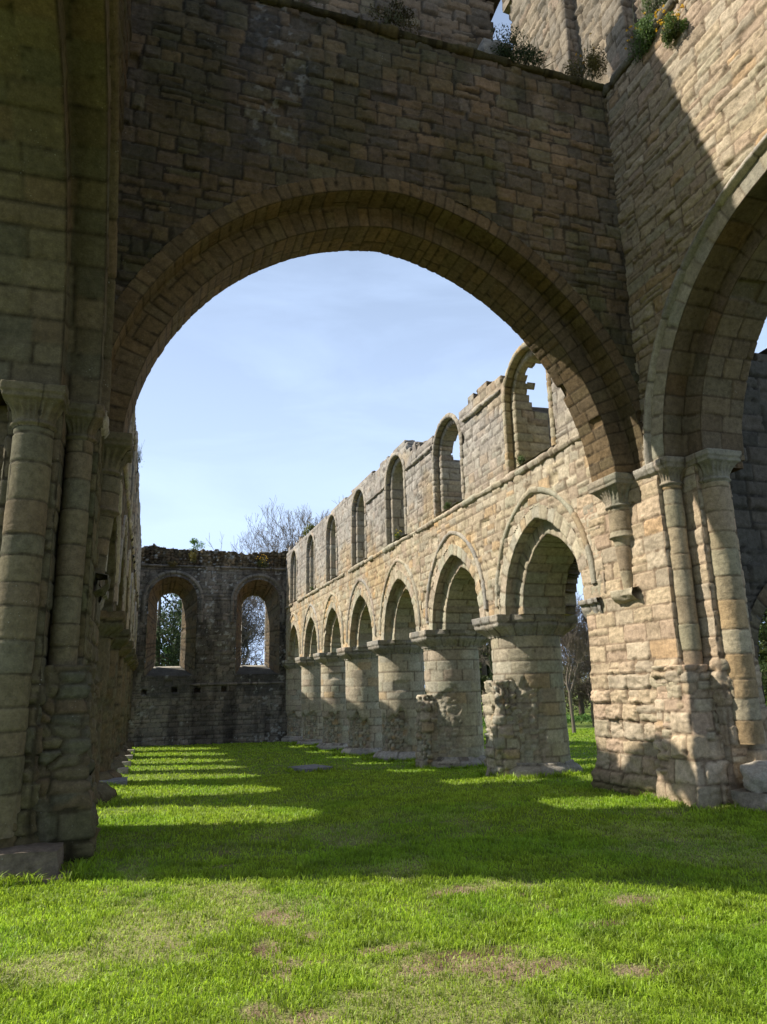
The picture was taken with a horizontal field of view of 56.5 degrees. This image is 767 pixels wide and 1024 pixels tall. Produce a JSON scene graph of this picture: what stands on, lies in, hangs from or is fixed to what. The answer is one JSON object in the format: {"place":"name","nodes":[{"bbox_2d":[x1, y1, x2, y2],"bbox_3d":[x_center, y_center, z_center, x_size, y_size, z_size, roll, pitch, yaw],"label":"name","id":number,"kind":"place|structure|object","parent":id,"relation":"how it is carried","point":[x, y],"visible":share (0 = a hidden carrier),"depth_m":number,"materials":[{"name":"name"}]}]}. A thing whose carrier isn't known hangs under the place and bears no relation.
{"place":"outdoors","nodes":[
{"label":"outdoors","id":0,"kind":"place"},
{"bbox_2d":[0,690,766,1023],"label":"ground","id":1,"kind":"structure","parent":0,"point":[316,1016],"depth_m":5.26,"materials":[{"name":"green plant"}]},
{"bbox_2d":[3,865,71,886],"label":"plinth slab","id":2,"kind":"structure","parent":1,"relation":"on","point":[56,878],"depth_m":6.61,"materials":[{"name":"stone"}]},
{"bbox_2d":[0,842,63,879],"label":"plinth block","id":3,"kind":"structure","parent":2,"relation":"on","point":[46,857],"depth_m":6.68,"materials":[{"name":"stone"}]},
{"bbox_2d":[0,379,133,864],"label":"crossing pier","id":4,"kind":"structure","parent":1,"relation":"on","point":[64,460],"depth_m":7.63,"materials":[{"name":"stone"}]},
{"bbox_2d":[0,0,132,414],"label":"crossing wall","id":5,"kind":"structure","parent":4,"relation":"on","point":[63,73],"depth_m":7.80,"materials":[{"name":"stone"}]},
{"bbox_2d":[99,777,127,784],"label":"stone slab","id":6,"kind":"structure","parent":1,"relation":"on","point":[121,780],"depth_m":15.94,"materials":[{"name":"grey stone"}]},
{"bbox_2d":[92,409,141,803],"bbox_3d":[-9.382,2.043,24.309,2.094,13.778,31.097,3,-14,-18],"label":"nave arcade","id":7,"kind":"object","parent":1,"relation":"on","point":[117,664],"visible":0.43,"depth_m":16.95,"materials":[{"name":"stone"}]},
{"bbox_2d":[128,409,134,497],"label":"window","id":8,"kind":"structure","parent":7,"relation":"in","point":[131,430],"depth_m":17.32,"materials":[{"name":"stone"}]},
{"bbox_2d":[131,431,137,531],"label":"window","id":9,"kind":"structure","parent":7,"relation":"in","point":[135,452],"depth_m":21.18,"materials":[{"name":"stone"}]},
{"bbox_2d":[133,472,139,555],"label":"window","id":10,"kind":"structure","parent":7,"relation":"in","point":[137,493],"depth_m":24.91,"materials":[{"name":"stone"}]},
{"bbox_2d":[135,502,140,571],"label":"window","id":11,"kind":"structure","parent":7,"relation":"in","point":[138,520],"depth_m":27.96,"materials":[{"name":"stone"}]},
{"bbox_2d":[137,525,140,589],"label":"window","id":12,"kind":"structure","parent":7,"relation":"in","point":[140,525],"depth_m":31.89,"materials":[{"name":"stone"}]},
{"bbox_2d":[137,544,141,598],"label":"window","id":13,"kind":"structure","parent":7,"relation":"in","point":[141,544],"depth_m":35.77,"materials":[{"name":"stone"}]},
{"bbox_2d":[138,440,144,462],"bbox_3d":[-7.644,-1.814,22.299,0.360,0.812,0.732,3,-14,-18],"label":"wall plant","id":14,"kind":"object","parent":7,"relation":"attached to","point":[139,454],"depth_m":22.23,"materials":[{"name":"green plant"}]},
{"bbox_2d":[117,767,128,773],"bbox_3d":[-7.242,7.215,19.838,0.295,0.220,0.378,3,-14,-18],"label":"column base","id":15,"kind":"object","parent":1,"relation":"on","point":[123,770],"visible":0.64,"depth_m":19.70,"materials":[{"name":"grey stone"}]},
{"bbox_2d":[122,761,130,765],"bbox_3d":[-8.493,8.341,23.590,0.307,0.214,0.376,3,-14,-18],"label":"column base","id":16,"kind":"object","parent":1,"relation":"on","point":[125,763],"visible":0.53,"depth_m":23.46,"materials":[{"name":"grey stone"}]},
{"bbox_2d":[145,594,182,666],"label":"evergreen tree","id":17,"kind":"object","parent":1,"relation":"on","point":[173,633],"visible":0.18,"depth_m":46.59,"materials":[{"name":"green plant"}]},
{"bbox_2d":[160,538,204,665],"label":"evergreen tree","id":18,"kind":"object","parent":1,"relation":"on","point":[195,543],"visible":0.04,"depth_m":59.21,"materials":[{"name":"green plant"}]},
{"bbox_2d":[128,543,287,746],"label":"wall","id":19,"kind":"structure","parent":1,"relation":"on","point":[202,693],"depth_m":38.87,"materials":[{"name":"stone"}]},
{"bbox_2d":[144,576,196,676],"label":"window","id":20,"kind":"structure","parent":19,"relation":"in","point":[181,587],"depth_m":39.08,"materials":[{"name":"stone"}]},
{"bbox_2d":[166,561,177,566],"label":"wall plant","id":21,"kind":"object","parent":19,"relation":"on","point":[170,563],"depth_m":38.91,"materials":[{"name":"green plant"}]},
{"bbox_2d":[188,547,197,562],"bbox_3d":[-10.492,2.337,39.414,0.600,0.982,0.413,7,-16,-32],"label":"wall plant","id":22,"kind":"object","parent":19,"relation":"attached to","point":[192,557],"depth_m":39.35,"materials":[{"name":"green plant"}]},
{"bbox_2d":[235,580,279,675],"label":"window","id":23,"kind":"structure","parent":19,"relation":"in","point":[262,589],"depth_m":40.53,"materials":[{"name":"stone"}]},
{"bbox_2d":[256,556,267,567],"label":"wall plant","id":24,"kind":"object","parent":19,"relation":"attached to","point":[261,563],"depth_m":40.53,"materials":[{"name":"green plant"}]},
{"bbox_2d":[166,595,264,646],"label":"bare tree","id":25,"kind":"object","parent":1,"relation":"on","point":[250,603],"visible":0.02,"depth_m":69.15,"materials":[{"name":"brown plant"}]},
{"bbox_2d":[175,596,265,673],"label":"bare tree","id":26,"kind":"object","parent":1,"relation":"on","point":[246,634],"visible":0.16,"depth_m":67.89,"materials":[{"name":"brown plant"}]},
{"bbox_2d":[234,648,263,672],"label":"bare tree","id":27,"kind":"object","parent":1,"relation":"on","point":[256,658],"visible":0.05,"depth_m":54.10,"materials":[{"name":"brown plant"}]},
{"bbox_2d":[208,495,337,653],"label":"bare tree","id":28,"kind":"object","parent":1,"relation":"on","point":[287,543],"visible":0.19,"depth_m":76.15,"materials":[{"name":"brown plant"}]},
{"bbox_2d":[289,764,332,772],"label":"stone slab","id":29,"kind":"structure","parent":1,"relation":"on","point":[309,767],"depth_m":18.87,"materials":[{"name":"grey stone"}]},
{"bbox_2d":[164,653,590,716],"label":"woodland","id":30,"kind":"object","parent":1,"relation":"on","point":[575,702],"visible":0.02,"depth_m":77.19,"materials":[{"name":"green plant"}]},
{"bbox_2d":[281,342,631,777],"bbox_3d":[-0.330,2.572,27.182,2.166,13.884,31.068,3,-14,-18],"label":"nave arcade","id":31,"kind":"object","parent":1,"relation":"on","point":[380,617],"visible":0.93,"depth_m":19.13,"materials":[{"name":"stone"}]},
{"bbox_2d":[289,548,297,603],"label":"window","id":32,"kind":"structure","parent":31,"relation":"in","point":[293,562],"depth_m":39.42,"materials":[{"name":"stone"}]},
{"bbox_2d":[302,518,316,536],"bbox_3d":[-3.652,0.876,36.854,1.116,1.030,1.153,3,-14,-18],"label":"wall plant","id":33,"kind":"object","parent":31,"relation":"on","point":[310,528],"depth_m":36.59,"materials":[{"name":"green plant"}]},
{"bbox_2d":[305,533,314,593],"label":"window","id":34,"kind":"structure","parent":31,"relation":"in","point":[311,553],"depth_m":35.49,"materials":[{"name":"stone"}]},
{"bbox_2d":[325,512,337,581],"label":"window","id":35,"kind":"structure","parent":31,"relation":"in","point":[333,555],"depth_m":31.55,"materials":[{"name":"stone"}]},
{"bbox_2d":[351,486,366,565],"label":"window","id":36,"kind":"structure","parent":31,"relation":"in","point":[358,523],"depth_m":27.61,"materials":[{"name":"stone"}]},
{"bbox_2d":[107,0,643,481],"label":"crossing wall","id":37,"kind":"structure","parent":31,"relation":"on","point":[447,142],"depth_m":11.27,"materials":[{"name":"stone"}]},
{"bbox_2d":[356,0,419,34],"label":"wall plant","id":38,"kind":"object","parent":37,"relation":"on","point":[406,15],"depth_m":11.71,"materials":[{"name":"green plant"}]},
{"bbox_2d":[489,22,565,68],"bbox_3d":[2.503,-8.142,12.547,1.580,0.952,0.557,3,-14,-18],"label":"wall plant","id":39,"kind":"object","parent":37,"relation":"on","point":[524,55],"depth_m":12.39,"materials":[{"name":"green plant"}]},
{"bbox_2d":[562,33,607,80],"bbox_3d":[3.637,-8.124,12.946,0.824,1.014,0.641,-5,-14,14],"label":"wall plant","id":40,"kind":"object","parent":37,"relation":"on","point":[594,64],"depth_m":12.82,"materials":[{"name":"green plant"}]},
{"bbox_2d":[384,452,406,544],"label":"window","id":41,"kind":"structure","parent":31,"relation":"in","point":[395,494],"depth_m":23.69,"materials":[{"name":"stone"}]},
{"bbox_2d":[393,529,401,538],"bbox_3d":[0.411,0.733,22.787,0.245,0.325,0.501,3,-14,-18],"label":"wall plant","id":42,"kind":"object","parent":41,"relation":"in","point":[397,536],"depth_m":22.66,"materials":[{"name":"green plant"}]},
{"bbox_2d":[431,413,464,515],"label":"window","id":43,"kind":"structure","parent":31,"relation":"in","point":[452,487],"depth_m":19.71,"materials":[{"name":"stone"}]},
{"bbox_2d":[444,500,451,508],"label":"wall plant","id":44,"kind":"object","parent":43,"relation":"in","point":[447,505],"depth_m":18.87,"materials":[{"name":"green plant"}]},
{"bbox_2d":[501,342,555,473],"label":"window","id":45,"kind":"structure","parent":31,"relation":"in","point":[526,433],"depth_m":15.79,"materials":[{"name":"stone"}]},
{"bbox_2d":[514,454,525,464],"bbox_3d":[2.927,-1.141,15.236,0.248,0.254,0.371,3,-14,-18],"label":"wall plant","id":46,"kind":"object","parent":45,"relation":"in","point":[520,460],"depth_m":15.19,"materials":[{"name":"green plant"}]},
{"bbox_2d":[479,643,490,717],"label":"leafy tree","id":47,"kind":"object","parent":1,"relation":"on","point":[484,675],"visible":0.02,"depth_m":59.63,"materials":[{"name":"green plant"}]},
{"bbox_2d":[478,639,492,679],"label":"bare tree","id":48,"kind":"object","parent":1,"relation":"on","point":[489,659],"visible":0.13,"depth_m":49.18,"materials":[{"name":"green plant"}]},
{"bbox_2d":[482,713,591,727],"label":"ground cover","id":49,"kind":"object","parent":1,"relation":"on","point":[580,717],"visible":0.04,"depth_m":52.94,"materials":[{"name":"green plant"}]},
{"bbox_2d":[560,593,589,732],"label":"bare tree","id":50,"kind":"object","parent":1,"relation":"on","point":[568,641],"visible":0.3,"depth_m":40.03,"materials":[{"name":"brown plant"}]},
{"bbox_2d":[562,622,589,678],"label":"bare tree","id":51,"kind":"object","parent":1,"relation":"on","point":[580,650],"visible":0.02,"depth_m":59.04,"materials":[{"name":"brown plant"}]},
{"bbox_2d":[562,636,591,714],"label":"bush","id":52,"kind":"object","parent":1,"relation":"on","point":[581,708],"visible":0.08,"depth_m":66.49,"materials":[{"name":"green plant"}]},
{"bbox_2d":[564,639,594,726],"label":"bare tree","id":53,"kind":"object","parent":1,"relation":"on","point":[585,685],"visible":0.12,"depth_m":48.08,"materials":[{"name":"brown plant"}]},
{"bbox_2d":[576,448,766,807],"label":"crossing pier","id":54,"kind":"structure","parent":1,"relation":"on","point":[679,705],"depth_m":10.64,"materials":[{"name":"stone"}]},
{"bbox_2d":[602,0,766,472],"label":"crossing wall","id":55,"kind":"structure","parent":54,"relation":"on","point":[687,116],"depth_m":10.79,"materials":[{"name":"stone"}]},
{"bbox_2d":[502,0,663,83],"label":"wall","id":56,"kind":"structure","parent":55,"relation":"on","point":[564,27],"depth_m":15.13,"materials":[{"name":"stone"}]},
{"bbox_2d":[620,0,655,63],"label":"wall plant","id":57,"kind":"object","parent":55,"relation":"on","point":[646,26],"depth_m":11.73,"materials":[{"name":"green plant"}]},
{"bbox_2d":[640,0,667,18],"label":"wall plant","id":58,"kind":"object","parent":55,"relation":"on","point":[657,3],"depth_m":11.72,"materials":[{"name":"green plant"}]},
{"bbox_2d":[654,4,688,48],"bbox_3d":[4.435,-7.615,11.103,0.476,0.676,0.500,3,-14,-18],"label":"wall plant","id":59,"kind":"object","parent":55,"relation":"on","point":[671,25],"depth_m":11.01,"materials":[{"name":"green plant"}]},
{"bbox_2d":[730,348,766,694],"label":"transept wall","id":60,"kind":"structure","parent":1,"relation":"on","point":[748,483],"depth_m":12.04,"materials":[{"name":"stone"}]},
{"bbox_2d":[731,788,766,812],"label":"base block","id":61,"kind":"structure","parent":1,"relation":"on","point":[748,799],"depth_m":9.26,"materials":[{"name":"stone"}]},
{"bbox_2d":[740,760,766,792],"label":"boulder","id":62,"kind":"object","parent":61,"relation":"on","point":[754,775],"visible":0.98,"depth_m":9.29,"materials":[{"name":"stone"}]},
{"bbox_2d":[758,608,766,706],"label":"bush","id":63,"kind":"object","parent":1,"relation":"on","point":[762,636],"visible":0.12,"depth_m":31.79,"materials":[{"name":"green plant"}]},
{"bbox_2d":[758,643,766,701],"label":"bare tree","id":64,"kind":"object","parent":1,"relation":"on","point":[760,653],"visible":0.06,"depth_m":37.04,"materials":[{"name":"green plant"}]},
{"bbox_2d":[135,0,766,679],"label":"sky","id":65,"kind":"structure","parent":0,"point":[294,383],"materials":[{"name":"blue"}]}
]}

